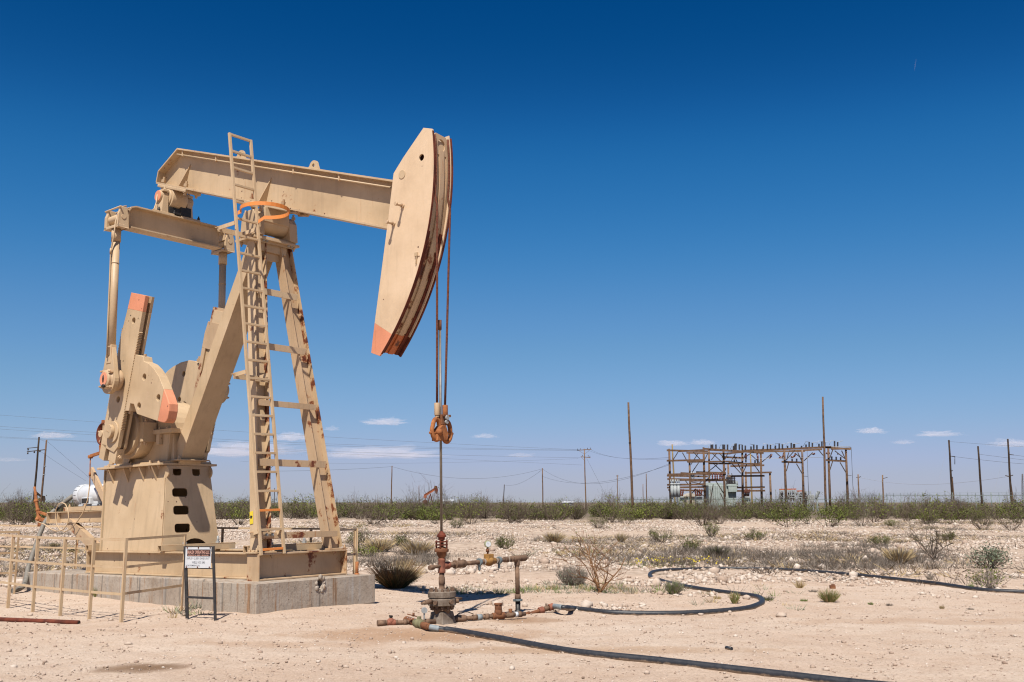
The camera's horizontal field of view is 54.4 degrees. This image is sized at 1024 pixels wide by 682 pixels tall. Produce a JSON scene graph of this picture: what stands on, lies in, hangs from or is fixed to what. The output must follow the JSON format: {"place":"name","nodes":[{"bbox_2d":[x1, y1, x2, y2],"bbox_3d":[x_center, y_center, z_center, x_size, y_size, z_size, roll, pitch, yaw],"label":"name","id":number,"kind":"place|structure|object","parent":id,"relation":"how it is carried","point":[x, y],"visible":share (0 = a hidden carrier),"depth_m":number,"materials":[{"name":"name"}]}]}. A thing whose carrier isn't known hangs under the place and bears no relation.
{"place":"outdoors","nodes":[
{"label":"outdoors","id":0,"kind":"place"},
{"bbox_2d":[364,555,427,588],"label":"bunch grass","id":1,"kind":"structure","parent":0,"point":[401,577],"depth_m":20.30,"materials":[{"name":"plant"}]},
{"bbox_2d":[0,502,1023,681],"bbox_3d":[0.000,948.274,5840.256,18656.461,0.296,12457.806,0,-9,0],"label":"ground","id":2,"kind":"structure","parent":0,"point":[183,652],"depth_m":13.42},
{"bbox_2d":[0,531,19,593],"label":"railing","id":3,"kind":"object","parent":2,"relation":"on","point":[16,553],"visible":0.77,"depth_m":19.35,"materials":[{"name":"metal"}]},
{"bbox_2d":[0,501,33,524],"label":"thicket bush","id":4,"kind":"object","parent":2,"relation":"on","point":[24,523],"visible":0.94,"depth_m":73.64,"materials":[{"name":"green plant"}]},
{"bbox_2d":[9,493,52,522],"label":"thicket bush","id":5,"kind":"object","parent":2,"relation":"on","point":[33,503],"visible":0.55,"depth_m":87.19,"materials":[{"name":"green plant"}]},
{"bbox_2d":[27,437,44,506],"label":"utility pole","id":6,"kind":"object","parent":2,"relation":"on","point":[36,470],"visible":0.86,"depth_m":139.08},
{"bbox_2d":[0,617,80,623],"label":"loose pipe","id":7,"kind":"object","parent":2,"relation":"on","point":[9,619],"visible":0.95,"depth_m":14.47,"materials":[{"name":"brown metal"}]},
{"bbox_2d":[40,440,46,504],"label":"utility pole","id":8,"kind":"object","parent":2,"relation":"on","point":[41,496],"visible":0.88,"depth_m":138.77,"materials":[{"name":"brown wood"}]},
{"bbox_2d":[0,534,127,622],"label":"railing","id":9,"kind":"object","parent":2,"relation":"on","point":[90,591],"visible":0.84,"depth_m":15.46,"materials":[{"name":"beige paint"}]},
{"bbox_2d":[125,534,186,610],"bbox_3d":[-5.467,3.635,15.182,0.044,1.320,1.384,-3,-10,20],"label":"railing","id":10,"kind":"object","parent":2,"relation":"on","point":[159,563],"visible":0.83,"depth_m":15.40,"materials":[{"name":"metal"}]},
{"bbox_2d":[22,562,374,613],"bbox_3d":[-6.282,4.442,18.356,8.282,0.720,2.430,-9,-13,38],"label":"concrete pad","id":11,"kind":"object","parent":2,"relation":"on","point":[251,597],"visible":0.8,"depth_m":16.31,"materials":[{"name":"concrete"}]},
{"bbox_2d":[0,525,355,573],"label":"railing","id":12,"kind":"object","parent":11,"relation":"on","point":[76,547],"visible":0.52,"depth_m":21.06,"materials":[{"name":"metal"}]},
{"bbox_2d":[33,128,452,581],"bbox_3d":[-5.541,0.100,18.603,11.602,8.331,2.724,-9,-13,38],"label":"pump jack","id":13,"kind":"object","parent":11,"relation":"on","point":[154,432],"visible":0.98,"depth_m":17.95,"materials":[{"name":"beige paint"}]},
{"bbox_2d":[11,494,72,592],"bbox_3d":[-9.732,4.088,20.419,0.515,1.953,1.806,-2,-9,11],"label":"conduit","id":14,"kind":"object","parent":13,"relation":"attached to","point":[32,554],"visible":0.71,"depth_m":20.56,"materials":[{"name":"metal"}]},
{"bbox_2d":[429,134,453,443],"bbox_3d":[-1.034,-0.830,15.133,0.164,4.767,0.511,-7,-12,37],"label":"bridle","id":15,"kind":"object","parent":13,"relation":"hanging from","point":[438,432],"visible":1,"depth_m":14.96,"materials":[{"name":"orange metal"}]},
{"bbox_2d":[438,320,442,530],"bbox_3d":[-1.060,1.249,14.797,0.052,3.180,0.054,-9,-13,38],"label":"polished rod","id":16,"kind":"object","parent":15,"relation":"hanging from","point":[440,442],"visible":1,"depth_m":14.83,"materials":[{"name":"metal"}]},
{"bbox_2d":[340,528,357,561],"bbox_3d":[-3.205,4.260,18.970,0.044,1.362,1.640,-1,-9,9],"label":"railing","id":17,"kind":"object","parent":11,"relation":"on","point":[356,553],"visible":0.43,"depth_m":19.75,"materials":[{"name":"metal"}]},
{"bbox_2d":[183,546,216,620],"bbox_3d":[-4.562,3.547,14.554,0.659,1.088,0.093,-4,-10,25],"label":"well sign","id":18,"kind":"object","parent":2,"relation":"on","point":[197,557],"visible":0.98,"depth_m":14.58,"materials":[{"name":"black paint"}]},
{"bbox_2d":[224,498,249,524],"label":"thicket bush","id":19,"kind":"object","parent":2,"relation":"on","point":[239,515],"visible":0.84,"depth_m":77.84,"materials":[{"name":"green plant"}]},
{"bbox_2d":[291,491,316,518],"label":"thicket bush","id":20,"kind":"object","parent":2,"relation":"on","point":[304,509],"visible":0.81,"depth_m":100.95,"materials":[{"name":"green plant"}]},
{"bbox_2d":[346,523,373,549],"bbox_3d":[-5.532,7.114,36.090,1.203,1.044,1.041,0,-9,0],"label":"creosote bush","id":21,"kind":"object","parent":2,"relation":"on","point":[351,538],"visible":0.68,"depth_m":35.97,"materials":[{"name":"green plant"}]},
{"bbox_2d":[350,543,380,556],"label":"creosote bush","id":22,"kind":"object","parent":2,"relation":"on","point":[361,553],"visible":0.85,"depth_m":33.28,"materials":[{"name":"green plant"}]},
{"bbox_2d":[358,502,390,524],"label":"thicket bush","id":23,"kind":"object","parent":2,"relation":"on","point":[370,518],"visible":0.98,"depth_m":76.93,"materials":[{"name":"green plant"}]},
{"bbox_2d":[361,536,395,551],"bbox_3d":[-4.728,7.279,35.610,1.324,0.566,1.386,-4,-10,24],"label":"grass tuft","id":24,"kind":"object","parent":2,"relation":"on","point":[384,544],"visible":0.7,"depth_m":35.47,"materials":[{"name":"plant"}]},
{"bbox_2d":[370,502,408,522],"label":"thicket bush","id":25,"kind":"object","parent":2,"relation":"on","point":[395,509],"visible":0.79,"depth_m":85.08,"materials":[{"name":"green plant"}]},
{"bbox_2d":[391,534,411,545],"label":"creosote bush","id":26,"kind":"object","parent":2,"relation":"on","point":[400,539],"visible":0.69,"depth_m":38.73,"materials":[{"name":"green plant"}]},
{"bbox_2d":[15,546,804,617],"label":"green weeds","id":27,"kind":"object","parent":2,"relation":"on","point":[553,587],"visible":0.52,"depth_m":19.52,"materials":[{"name":"green plant"}]},
{"bbox_2d":[398,539,435,554],"bbox_3d":[-3.247,7.034,34.180,1.441,0.668,1.440,0,-9,0],"label":"grass tuft","id":28,"kind":"object","parent":2,"relation":"on","point":[420,545],"visible":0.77,"depth_m":33.95,"materials":[{"name":"plant"}]},
{"bbox_2d":[423,486,437,504],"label":"pump jack","id":29,"kind":"object","parent":2,"relation":"on","point":[429,492],"visible":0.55,"depth_m":375.53,"materials":[{"name":"orange paint"}]},
{"bbox_2d":[415,501,458,523],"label":"thicket bush","id":30,"kind":"object","parent":2,"relation":"on","point":[425,513],"visible":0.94,"depth_m":83.96,"materials":[{"name":"green plant"}]},
{"bbox_2d":[447,518,463,527],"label":"creosote bush","id":31,"kind":"object","parent":2,"relation":"on","point":[458,524],"visible":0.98,"depth_m":65.79,"materials":[{"name":"green plant"}]},
{"bbox_2d":[377,531,553,629],"bbox_3d":[-0.479,3.648,14.872,0.886,1.617,3.280,-8,-12,42],"label":"wellhead","id":32,"kind":"object","parent":2,"relation":"on","point":[441,601],"visible":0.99,"depth_m":14.43,"materials":[{"name":"metal"}]},
{"bbox_2d":[454,498,485,523],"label":"thicket bush","id":33,"kind":"object","parent":2,"relation":"on","point":[464,518],"visible":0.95,"depth_m":84.28,"materials":[{"name":"green plant"}]},
{"bbox_2d":[494,534,516,548],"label":"creosote bush","id":34,"kind":"object","parent":2,"relation":"on","point":[501,542],"visible":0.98,"depth_m":37.12,"materials":[{"name":"green plant"}]},
{"bbox_2d":[2,528,1014,585],"bbox_3d":[-9.698,8.364,41.543,54.930,0.504,21.938,-4,-10,26],"label":"weed drift","id":35,"kind":"object","parent":2,"relation":"on","point":[828,553],"visible":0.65,"depth_m":29.62,"materials":[{"name":"plant"}]},
{"bbox_2d":[0,518,1023,611],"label":"rubble","id":36,"kind":"object","parent":2,"relation":"on","point":[736,578],"visible":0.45,"depth_m":41.66,"materials":[{"name":"stone"}]},
{"bbox_2d":[0,473,1023,522],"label":"thicket","id":37,"kind":"object","parent":2,"relation":"on","point":[644,510],"visible":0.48,"depth_m":105.26,"materials":[{"name":"green plant"}]},
{"bbox_2d":[0,519,1023,580],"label":"dead weeds","id":38,"kind":"object","parent":2,"relation":"on","point":[447,533],"visible":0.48,"depth_m":40.98,"materials":[{"name":"plant"}]},
{"bbox_2d":[499,498,535,522],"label":"thicket bush","id":39,"kind":"object","parent":2,"relation":"on","point":[509,520],"visible":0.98,"depth_m":80.34,"materials":[{"name":"green plant"}]},
{"bbox_2d":[543,532,566,542],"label":"grass tuft","id":40,"kind":"object","parent":2,"relation":"on","point":[550,537],"visible":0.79,"depth_m":45.20,"materials":[{"name":"plant"}]},
{"bbox_2d":[555,561,590,585],"bbox_3d":[1.272,4.895,20.934,0.817,0.545,0.924,0,-9,0],"label":"grey shrub","id":41,"kind":"object","parent":2,"relation":"on","point":[565,578],"visible":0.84,"depth_m":20.85,"materials":[{"name":"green plant"}]},
{"bbox_2d":[561,498,587,519],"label":"thicket bush","id":42,"kind":"object","parent":2,"relation":"on","point":[575,515],"visible":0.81,"depth_m":103.59,"materials":[{"name":"green plant"}]},
{"bbox_2d":[540,527,626,593],"bbox_3d":[1.382,4.224,19.314,1.708,1.356,1.993,0,-9,0],"label":"mesquite sapling","id":43,"kind":"object","parent":2,"relation":"on","point":[594,580],"visible":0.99,"depth_m":19.24,"materials":[{"name":"brown plant"}]},
{"bbox_2d":[577,448,591,508],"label":"utility pole","id":44,"kind":"object","parent":2,"relation":"on","point":[584,453],"visible":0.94,"depth_m":248.12,"materials":[{"name":"wood"}]},
{"bbox_2d":[6,429,490,449],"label":"overhead wire","id":45,"kind":"object","parent":44,"relation":"attached to","point":[294,444],"visible":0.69,"depth_m":240.56,"materials":[{"name":"metal"}]},
{"bbox_2d":[1,426,541,449],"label":"overhead wire","id":46,"kind":"object","parent":44,"relation":"attached to","point":[296,442],"visible":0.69,"depth_m":240.89,"materials":[{"name":"metal"}]},
{"bbox_2d":[12,437,567,457],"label":"overhead wire","id":47,"kind":"object","parent":44,"relation":"attached to","point":[334,451],"visible":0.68,"depth_m":241.25,"materials":[{"name":"metal"}]},
{"bbox_2d":[5,415,574,449],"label":"overhead wire","id":48,"kind":"object","parent":44,"relation":"attached to","point":[303,435],"visible":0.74,"depth_m":241.92,"materials":[{"name":"metal"}]},
{"bbox_2d":[588,514,606,527],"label":"creosote bush","id":49,"kind":"object","parent":2,"relation":"on","point":[595,524],"visible":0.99,"depth_m":65.81,"materials":[{"name":"green plant"}]},
{"bbox_2d":[592,493,633,522],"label":"thicket bush","id":50,"kind":"object","parent":2,"relation":"on","point":[612,511],"visible":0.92,"depth_m":89.08,"materials":[{"name":"green plant"}]},
{"bbox_2d":[614,533,627,541],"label":"grass tuft","id":51,"kind":"object","parent":2,"relation":"on","point":[621,538],"visible":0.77,"depth_m":45.93,"materials":[{"name":"plant"}]},
{"bbox_2d":[613,508,640,523],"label":"creosote bush","id":52,"kind":"object","parent":2,"relation":"on","point":[621,517],"visible":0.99,"depth_m":83.44,"materials":[{"name":"green plant"}]},
{"bbox_2d":[627,402,633,507],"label":"utility pole","id":53,"kind":"object","parent":2,"relation":"on","point":[631,473],"visible":0.92,"depth_m":121.18,"materials":[{"name":"brown wood"}]},
{"bbox_2d":[429,624,888,681],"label":"poly pipe","id":54,"kind":"object","parent":2,"relation":"on","point":[738,669],"visible":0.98,"depth_m":10.96,"materials":[{"name":"plastic"}]},
{"bbox_2d":[647,525,674,541],"bbox_3d":[6.654,8.747,45.511,1.511,0.937,1.443,7,-12,-38],"label":"creosote bush","id":55,"kind":"object","parent":2,"relation":"on","point":[655,535],"visible":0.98,"depth_m":45.31,"materials":[{"name":"green plant"}]},
{"bbox_2d":[663,579,684,594],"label":"grass tuft","id":56,"kind":"object","parent":2,"relation":"on","point":[675,587],"visible":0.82,"depth_m":18.92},
{"bbox_2d":[676,489,683,513],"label":"recloser","id":57,"kind":"object","parent":2,"relation":"on","point":[681,495],"visible":0.43,"depth_m":153.72,"materials":[{"name":"grey metal"}]},
{"bbox_2d":[672,504,694,519],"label":"thicket bush","id":58,"kind":"object","parent":2,"relation":"on","point":[679,517],"visible":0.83,"depth_m":102.64,"materials":[{"name":"green plant"}]},
{"bbox_2d":[676,534,704,549],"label":"creosote bush","id":59,"kind":"object","parent":2,"relation":"on","point":[695,544],"visible":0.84,"depth_m":35.17,"materials":[{"name":"green plant"}]},
{"bbox_2d":[694,489,702,507],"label":"recloser","id":60,"kind":"object","parent":2,"relation":"on","point":[698,497],"visible":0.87,"depth_m":154.06,"materials":[{"name":"grey metal"}]},
{"bbox_2d":[684,498,727,525],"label":"thicket bush","id":61,"kind":"object","parent":2,"relation":"on","point":[703,517],"visible":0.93,"depth_m":75.04,"materials":[{"name":"green plant"}]},
{"bbox_2d":[702,517,720,536],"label":"creosote bush","id":62,"kind":"object","parent":2,"relation":"on","point":[713,531],"visible":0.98,"depth_m":48.73,"materials":[{"name":"green plant"}]},
{"bbox_2d":[702,544,731,558],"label":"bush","id":63,"kind":"object","parent":2,"relation":"on","point":[717,550],"visible":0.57,"depth_m":30.50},
{"bbox_2d":[710,507,729,523],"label":"thicket bush","id":64,"kind":"object","parent":2,"relation":"on","point":[718,522],"visible":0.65,"depth_m":80.39,"materials":[{"name":"green plant"}]},
{"bbox_2d":[702,473,738,506],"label":"transformer","id":65,"kind":"object","parent":2,"relation":"on","point":[732,485],"visible":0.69,"depth_m":155.96,"materials":[{"name":"green paint"}]},
{"bbox_2d":[705,503,738,520],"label":"creosote bush","id":66,"kind":"object","parent":2,"relation":"on","point":[721,513],"visible":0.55,"depth_m":94.20,"materials":[{"name":"green plant"}]},
{"bbox_2d":[728,591,740,603],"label":"grass tuft","id":67,"kind":"object","parent":2,"relation":"on","point":[734,599],"visible":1,"depth_m":17.17,"materials":[{"name":"plant"}]},
{"bbox_2d":[721,506,750,521],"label":"thicket bush","id":68,"kind":"object","parent":2,"relation":"on","point":[745,513],"visible":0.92,"depth_m":88.86,"materials":[{"name":"green plant"}]},
{"bbox_2d":[727,496,758,518],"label":"thicket bush","id":69,"kind":"object","parent":2,"relation":"on","point":[746,504],"visible":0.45,"depth_m":107.53,"materials":[{"name":"green plant"}]},
{"bbox_2d":[616,497,887,513],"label":"chain link fence","id":70,"kind":"object","parent":2,"relation":"on","point":[659,499],"visible":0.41,"depth_m":140.32,"materials":[{"name":"metal"}]},
{"bbox_2d":[742,527,766,539],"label":"creosote bush","id":71,"kind":"object","parent":2,"relation":"on","point":[761,534],"visible":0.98,"depth_m":45.90,"materials":[{"name":"green plant"}]},
{"bbox_2d":[667,440,853,514],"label":"substation rack","id":72,"kind":"object","parent":2,"relation":"on","point":[674,489],"visible":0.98,"depth_m":148.52,"materials":[{"name":"brown metal"}]},
{"bbox_2d":[757,508,776,520],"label":"thicket bush","id":73,"kind":"object","parent":2,"relation":"on","point":[759,515],"visible":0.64,"depth_m":93.62,"materials":[{"name":"green plant"}]},
{"bbox_2d":[758,500,811,526],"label":"thicket bush","id":74,"kind":"object","parent":2,"relation":"on","point":[779,513],"visible":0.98,"depth_m":71.45,"materials":[{"name":"green plant"}]},
{"bbox_2d":[552,567,1023,615],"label":"poly pipe","id":75,"kind":"object","parent":2,"relation":"on","point":[761,602],"visible":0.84,"depth_m":19.27,"materials":[{"name":"plastic"}]},
{"bbox_2d":[775,488,820,510],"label":"switch rack","id":76,"kind":"object","parent":2,"relation":"on","point":[797,493],"visible":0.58,"depth_m":197.59,"materials":[{"name":"metal"}]},
{"bbox_2d":[794,509,821,523],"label":"thicket bush","id":77,"kind":"object","parent":2,"relation":"on","point":[806,520],"visible":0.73,"depth_m":80.91,"materials":[{"name":"green plant"}]},
{"bbox_2d":[822,397,826,506],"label":"utility pole","id":78,"kind":"object","parent":2,"relation":"on","point":[824,460],"visible":0.9,"depth_m":139.19,"materials":[{"name":"brown wood"}]},
{"bbox_2d":[817,587,841,601],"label":"grass tuft","id":79,"kind":"object","parent":2,"relation":"on","point":[831,597],"visible":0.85,"depth_m":17.42,"materials":[{"name":"plant"}]},
{"bbox_2d":[811,504,854,526],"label":"thicket bush","id":80,"kind":"object","parent":2,"relation":"on","point":[839,515],"visible":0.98,"depth_m":71.14,"materials":[{"name":"green plant"}]},
{"bbox_2d":[821,499,855,519],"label":"thicket bush","id":81,"kind":"object","parent":2,"relation":"on","point":[846,507],"visible":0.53,"depth_m":100.71,"materials":[{"name":"green plant"}]},
{"bbox_2d":[844,507,868,520],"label":"thicket bush","id":82,"kind":"object","parent":2,"relation":"on","point":[853,512],"visible":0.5,"depth_m":95.58,"materials":[{"name":"green plant"}]},
{"bbox_2d":[845,500,873,525],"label":"creosote bush","id":83,"kind":"object","parent":2,"relation":"on","point":[849,512],"visible":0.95,"depth_m":75.69,"materials":[{"name":"green plant"}]},
{"bbox_2d":[856,494,894,522],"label":"thicket bush","id":84,"kind":"object","parent":2,"relation":"on","point":[874,511],"visible":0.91,"depth_m":84.97,"materials":[{"name":"green plant"}]},
{"bbox_2d":[866,533,892,545],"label":"creosote bush","id":85,"kind":"object","parent":2,"relation":"on","point":[873,538],"visible":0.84,"depth_m":41.03,"materials":[{"name":"green plant"}]},
{"bbox_2d":[882,518,899,526],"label":"creosote bush","id":86,"kind":"object","parent":2,"relation":"on","point":[889,523],"visible":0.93,"depth_m":73.11,"materials":[{"name":"green plant"}]},
{"bbox_2d":[879,547,915,563],"bbox_3d":[11.006,6.075,28.278,1.066,0.556,1.046,0,-9,0],"label":"grass tuft","id":87,"kind":"object","parent":2,"relation":"on","point":[906,555],"visible":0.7,"depth_m":28.14,"materials":[{"name":"plant"}]},
{"bbox_2d":[893,504,919,520],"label":"thicket bush","id":88,"kind":"object","parent":2,"relation":"on","point":[907,513],"visible":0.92,"depth_m":94.05,"materials":[{"name":"green plant"}]},
{"bbox_2d":[915,507,937,521],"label":"creosote bush","id":89,"kind":"object","parent":2,"relation":"on","point":[930,512],"visible":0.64,"depth_m":79.40,"materials":[{"name":"green plant"}]},
{"bbox_2d":[897,510,966,559],"bbox_3d":[12.340,5.738,29.436,1.855,1.581,1.997,0,-9,0],"label":"mesquite sapling","id":90,"kind":"object","parent":2,"relation":"on","point":[936,547],"visible":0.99,"depth_m":29.33,"materials":[{"name":"brown plant"}]},
{"bbox_2d":[909,492,954,523],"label":"thicket bush","id":91,"kind":"object","parent":2,"relation":"on","point":[940,515],"visible":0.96,"depth_m":77.82,"materials":[{"name":"green plant"}]},
{"bbox_2d":[844,492,1023,515],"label":"chain link fence","id":92,"kind":"object","parent":2,"relation":"on","point":[915,495],"visible":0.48,"depth_m":119.57,"materials":[{"name":"metal"}]},
{"bbox_2d":[940,530,956,540],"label":"creosote bush","id":93,"kind":"object","parent":2,"relation":"on","point":[949,534],"visible":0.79,"depth_m":45.38,"materials":[{"name":"green plant"}]},
{"bbox_2d":[931,504,968,523],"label":"thicket bush","id":94,"kind":"object","parent":2,"relation":"on","point":[960,512],"visible":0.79,"depth_m":78.62,"materials":[{"name":"green plant"}]},
{"bbox_2d":[948,440,954,500],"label":"utility pole","id":95,"kind":"object","parent":2,"relation":"on","point":[951,470],"visible":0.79,"depth_m":148.86,"materials":[{"name":"wood"}]},
{"bbox_2d":[958,497,995,512],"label":"thicket bush","id":96,"kind":"object","parent":2,"relation":"on","point":[978,503],"visible":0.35,"depth_m":107.71,"materials":[{"name":"green plant"}]},
{"bbox_2d":[977,446,982,505],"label":"utility pole","id":97,"kind":"object","parent":2,"relation":"on","point":[980,483],"visible":0.66,"depth_m":148.59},
{"bbox_2d":[966,508,997,529],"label":"creosote bush","id":98,"kind":"object","parent":2,"relation":"on","point":[979,527],"visible":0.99,"depth_m":65.77,"materials":[{"name":"green plant"}]},
{"bbox_2d":[968,504,1002,524],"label":"thicket bush","id":99,"kind":"object","parent":2,"relation":"on","point":[985,523],"visible":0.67,"depth_m":75.54,"materials":[{"name":"green plant"}]},
{"bbox_2d":[959,539,1012,568],"bbox_3d":[12.627,5.670,26.437,1.187,0.794,1.178,6,-11,-35],"label":"sage shrub","id":100,"kind":"object","parent":2,"relation":"on","point":[995,554],"visible":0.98,"depth_m":26.30,"materials":[{"name":"green plant"}]},
{"bbox_2d":[964,560,1009,587],"bbox_3d":[9.840,4.851,20.613,0.822,0.626,0.831,-8,-12,41],"label":"weedy shrub","id":101,"kind":"object","parent":2,"relation":"on","point":[991,581],"visible":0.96,"depth_m":20.59,"materials":[{"name":"green plant"}]},
{"bbox_2d":[1005,439,1012,512],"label":"utility pole","id":102,"kind":"object","parent":2,"relation":"on","point":[1009,476],"visible":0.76,"depth_m":148.72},
{"bbox_2d":[994,502,1023,529],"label":"creosote bush","id":103,"kind":"object","parent":2,"relation":"on","point":[1010,524],"visible":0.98,"depth_m":62.73,"materials":[{"name":"green plant"}]},
{"bbox_2d":[995,499,1023,522],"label":"thicket bush","id":104,"kind":"object","parent":2,"relation":"on","point":[1015,505],"visible":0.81,"depth_m":84.15,"materials":[{"name":"green plant"}]},
{"bbox_2d":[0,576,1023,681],"bbox_3d":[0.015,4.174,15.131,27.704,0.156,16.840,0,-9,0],"label":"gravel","id":105,"kind":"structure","parent":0,"point":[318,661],"depth_m":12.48,"materials":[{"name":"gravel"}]},
{"bbox_2d":[0,0,1023,502],"label":"sky","id":106,"kind":"structure","parent":0,"point":[718,220],"materials":[{"name":"blue"}]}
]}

